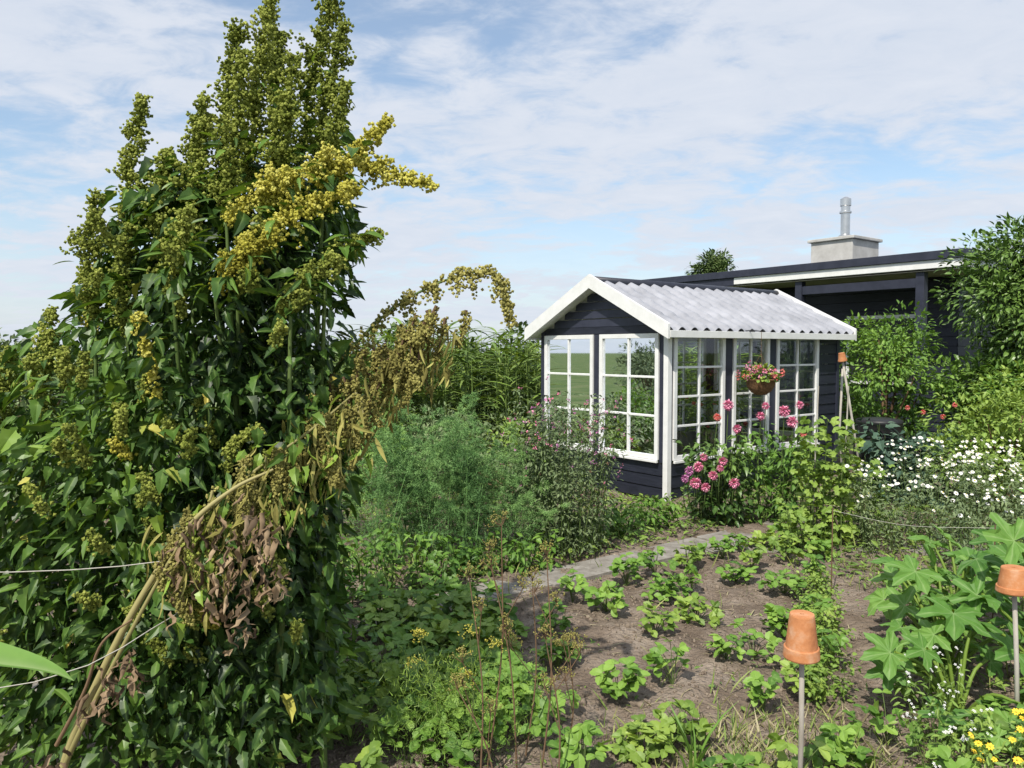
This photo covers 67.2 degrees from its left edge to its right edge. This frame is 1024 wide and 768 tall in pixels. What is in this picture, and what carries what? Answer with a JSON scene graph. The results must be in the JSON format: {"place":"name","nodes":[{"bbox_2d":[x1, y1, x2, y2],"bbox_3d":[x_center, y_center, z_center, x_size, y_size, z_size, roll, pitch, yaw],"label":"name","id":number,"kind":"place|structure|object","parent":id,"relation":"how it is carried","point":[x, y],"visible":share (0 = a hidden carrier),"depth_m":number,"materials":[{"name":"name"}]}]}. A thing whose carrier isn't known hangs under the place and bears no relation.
{"place":"outdoors","nodes":[
{"label":"outdoors","id":0,"kind":"place"},
{"bbox_2d":[16,354,967,453],"bbox_3d":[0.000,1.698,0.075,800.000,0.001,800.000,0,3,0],"label":"ground","id":1,"kind":"structure","parent":0,"point":[790,429],"depth_m":17.12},
{"bbox_2d":[0,314,540,407],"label":"distant hedge","id":2,"kind":"object","parent":1,"relation":"on","point":[393,325],"visible":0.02,"depth_m":24.11,"materials":[{"name":"green plant"}]},
{"bbox_2d":[684,247,738,274],"bbox_3d":[10.202,-3.588,39.676,3.184,6.985,2.759,1,3,30],"label":"distant tree","id":3,"kind":"object","parent":1,"relation":"on","point":[713,263],"visible":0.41,"depth_m":39.23,"materials":[{"name":"green plant"}]},
{"bbox_2d":[677,275,1022,436],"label":"plank walls","id":4,"kind":"structure","parent":1,"relation":"on","point":[840,306],"depth_m":14.72,"materials":[{"name":"blue paint"}]},
{"bbox_2d":[645,248,1000,296],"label":"flat roof","id":5,"kind":"structure","parent":4,"relation":"on","point":[894,267],"depth_m":14.13,"materials":[{"name":"black paint"}]},
{"bbox_2d":[807,235,882,262],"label":"chimney block","id":6,"kind":"structure","parent":5,"relation":"on","point":[840,248],"depth_m":14.59,"materials":[{"name":"white concrete"}]},
{"bbox_2d":[839,197,851,235],"bbox_3d":[6.444,-3.200,14.881,0.240,0.820,0.240,-2,3,-37],"label":"steel flue","id":7,"kind":"object","parent":6,"relation":"on","point":[845,205],"visible":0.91,"depth_m":14.81,"materials":[{"name":"silver metal"}]},
{"bbox_2d":[846,314,914,384],"bbox_3d":[6.962,-0.640,14.482,0.075,1.300,1.400,-2,3,-37],"label":"house window","id":8,"kind":"structure","parent":4,"relation":"attached to","point":[909,331],"depth_m":14.54,"materials":[{"name":"white paint"}]},
{"bbox_2d":[793,272,927,431],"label":"porch posts","id":9,"kind":"object","parent":1,"relation":"on","point":[919,283],"visible":0.62,"depth_m":13.58,"materials":[{"name":"black wood"}]},
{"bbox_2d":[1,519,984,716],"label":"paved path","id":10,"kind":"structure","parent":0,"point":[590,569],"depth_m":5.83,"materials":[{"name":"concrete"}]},
{"bbox_2d":[0,448,1023,767],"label":"soil","id":11,"kind":"structure","parent":0,"point":[856,620],"depth_m":4.13,"materials":[{"name":"brown soil"}]},
{"bbox_2d":[0,642,73,680],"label":"leaf","id":12,"kind":"object","parent":11,"relation":"on","point":[13,656],"visible":1,"depth_m":1.13,"materials":[{"name":"green plant"}]},
{"bbox_2d":[0,334,105,491],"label":"garden shrub","id":13,"kind":"object","parent":11,"relation":"on","point":[7,342],"visible":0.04,"depth_m":8.52,"materials":[{"name":"green plant"}]},
{"bbox_2d":[0,0,518,767],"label":"quinoa plant","id":14,"kind":"object","parent":11,"relation":"on","point":[236,658],"visible":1,"depth_m":2.71,"materials":[{"name":"green plant"}]},
{"bbox_2d":[0,535,300,750],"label":"garden string","id":15,"kind":"object","parent":14,"relation":"attached to","point":[115,650],"visible":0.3,"depth_m":2.41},
{"bbox_2d":[1,389,591,561],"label":"vegetable bed foliage","id":16,"kind":"object","parent":11,"relation":"on","point":[490,437],"visible":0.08,"depth_m":8.84,"materials":[{"name":"green plant"}]},
{"bbox_2d":[327,392,571,575],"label":"asparagus ferns","id":17,"kind":"object","parent":11,"relation":"on","point":[420,492],"visible":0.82,"depth_m":5.95,"materials":[{"name":"green plant"}]},
{"bbox_2d":[332,511,606,767],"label":"dill plants","id":18,"kind":"object","parent":11,"relation":"on","point":[552,678],"visible":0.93,"depth_m":2.95,"materials":[{"name":"green plant"}]},
{"bbox_2d":[331,495,682,627],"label":"leafy vegetables","id":19,"kind":"object","parent":11,"relation":"on","point":[520,558],"visible":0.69,"depth_m":5.42,"materials":[{"name":"green plant"}]},
{"bbox_2d":[0,462,1023,767],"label":"weeds and grass","id":20,"kind":"object","parent":11,"relation":"on","point":[836,566],"visible":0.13,"depth_m":6.07,"materials":[{"name":"green plant"}]},
{"bbox_2d":[312,317,760,457],"bbox_3d":[0.679,0.027,12.765,8.135,2.118,5.978,0,3,0],"label":"maize patch","id":21,"kind":"object","parent":11,"relation":"on","point":[530,379],"visible":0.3,"depth_m":11.93,"materials":[{"name":"green plant"}]},
{"bbox_2d":[500,376,635,563],"bbox_3d":[0.459,0.676,6.252,1.115,1.493,1.101,2,3,39],"label":"sweet pea plant","id":22,"kind":"object","parent":11,"relation":"on","point":[551,465],"visible":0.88,"depth_m":6.08,"materials":[{"name":"green plant"}]},
{"bbox_2d":[300,522,1023,767],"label":"strawberry plants","id":23,"kind":"object","parent":11,"relation":"on","point":[431,618],"visible":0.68,"depth_m":3.54,"materials":[{"name":"green plant"}]},
{"bbox_2d":[524,274,856,500],"bbox_3d":[2.350,-0.047,10.038,3.662,2.539,2.430,-2,3,-37],"label":"garden greenhouse","id":24,"kind":"object","parent":11,"relation":"on","point":[601,336],"visible":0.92,"depth_m":9.08,"materials":[{"name":"painted wood"},{"name":"glass"},{"name":"corrugated roofing sheet"}]},
{"bbox_2d":[548,338,654,454],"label":"window panes","id":25,"kind":"structure","parent":24,"relation":"in","point":[642,350],"depth_m":8.83,"materials":[{"name":"clear glass"}]},
{"bbox_2d":[541,332,839,500],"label":"white window frames","id":26,"kind":"structure","parent":24,"relation":"in","point":[669,418],"depth_m":8.99,"materials":[{"name":"paint"}]},
{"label":"basket bracket","id":27,"kind":"object","parent":24,"relation":"attached to","visible":0},
{"bbox_2d":[735,331,784,394],"bbox_3d":[2.785,-0.233,8.675,0.541,0.720,0.495,0,3,0],"label":"hanging flower basket","id":28,"kind":"object","parent":27,"relation":"hanging from","point":[764,384],"visible":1,"depth_m":8.58,"materials":[{"name":"brown plant"}]},
{"bbox_2d":[664,698,735,767],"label":"leek plants","id":29,"kind":"object","parent":11,"relation":"on","point":[692,764],"visible":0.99,"depth_m":2.97,"materials":[{"name":"green plant"}]},
{"bbox_2d":[671,399,821,527],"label":"dahlia plants","id":30,"kind":"object","parent":11,"relation":"on","point":[712,487],"visible":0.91,"depth_m":7.11,"materials":[{"name":"green plant"}]},
{"bbox_2d":[576,682,966,767],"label":"dry grass tuft","id":31,"kind":"object","parent":11,"relation":"on","point":[759,746],"visible":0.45,"depth_m":3.19,"materials":[{"name":"plant"}]},
{"bbox_2d":[783,610,819,767],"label":"flowerpot on stick","id":32,"kind":"object","parent":11,"relation":"on","point":[801,648],"visible":1,"depth_m":2.53,"materials":[{"name":"ceramic"}]},
{"bbox_2d":[787,558,861,708],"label":"carrot tops","id":33,"kind":"object","parent":11,"relation":"on","point":[819,586],"visible":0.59,"depth_m":4.12,"materials":[{"name":"green plant"}]},
{"bbox_2d":[773,386,894,556],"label":"climbing bean plants","id":34,"kind":"object","parent":11,"relation":"on","point":[818,475],"visible":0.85,"depth_m":6.30,"materials":[{"name":"green plant"}]},
{"bbox_2d":[838,369,843,474],"bbox_3d":[3.540,0.561,8.258,0.118,1.452,0.022,-2,3,-32],"label":"bamboo cane","id":35,"kind":"object","parent":11,"relation":"on","point":[841,394],"visible":0.36,"depth_m":8.22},
{"bbox_2d":[838,352,862,483],"bbox_3d":[3.570,0.491,8.091,0.384,1.648,0.092,-1,3,-23],"label":"flowerpot on stick","id":36,"kind":"object","parent":11,"relation":"on","point":[842,358],"visible":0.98,"depth_m":8.02,"materials":[{"name":"wood"}]},
{"bbox_2d":[853,417,904,488],"bbox_3d":[4.400,0.823,9.245,0.564,0.840,0.564,0,3,0],"label":"rain barrel","id":37,"kind":"object","parent":11,"relation":"on","point":[883,421],"visible":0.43,"depth_m":9.05,"materials":[{"name":"black plastic"}]},
{"bbox_2d":[801,299,1023,470],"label":"garden shrub","id":38,"kind":"object","parent":11,"relation":"on","point":[904,407],"visible":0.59,"depth_m":10.68,"materials":[{"name":"green plant"}]},
{"bbox_2d":[831,507,995,624],"bbox_3d":[2.472,1.129,4.800,0.909,0.620,0.018,2,3,34],"label":"garden string","id":39,"kind":"object","parent":11,"relation":"on","point":[887,522],"visible":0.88,"depth_m":5.04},
{"bbox_2d":[848,418,982,510],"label":"kale plants","id":40,"kind":"object","parent":11,"relation":"on","point":[879,443],"visible":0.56,"depth_m":8.11,"materials":[{"name":"green plant"}]},
{"bbox_2d":[835,436,1023,570],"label":"white daisy plants","id":41,"kind":"object","parent":11,"relation":"on","point":[973,518],"visible":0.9,"depth_m":6.29,"materials":[{"name":"green plant"}]},
{"bbox_2d":[860,489,1023,755],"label":"courgette plants","id":42,"kind":"object","parent":11,"relation":"on","point":[966,605],"visible":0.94,"depth_m":3.48,"materials":[{"name":"green plant"}]},
{"bbox_2d":[889,646,1023,767],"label":"yellow and white flowers","id":43,"kind":"object","parent":11,"relation":"on","point":[978,759],"visible":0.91,"depth_m":2.94,"materials":[{"name":"green plant"}]},
{"bbox_2d":[914,360,1023,514],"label":"shrub","id":44,"kind":"object","parent":11,"relation":"on","point":[1014,430],"visible":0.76,"depth_m":7.56,"materials":[{"name":"green plant"}]},
{"bbox_2d":[922,211,1023,461],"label":"laurel tree","id":45,"kind":"object","parent":11,"relation":"on","point":[1004,277],"visible":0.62,"depth_m":10.26,"materials":[{"name":"green plant"}]},
{"bbox_2d":[995,564,1023,709],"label":"flowerpot on stick","id":46,"kind":"object","parent":11,"relation":"on","point":[1010,582],"visible":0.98,"depth_m":3.08,"materials":[{"name":"ceramic"}]},
{"bbox_2d":[0,0,1023,352],"label":"sky","id":47,"kind":"structure","parent":0,"point":[563,142],"materials":[{"name":"blue"}]}
]}

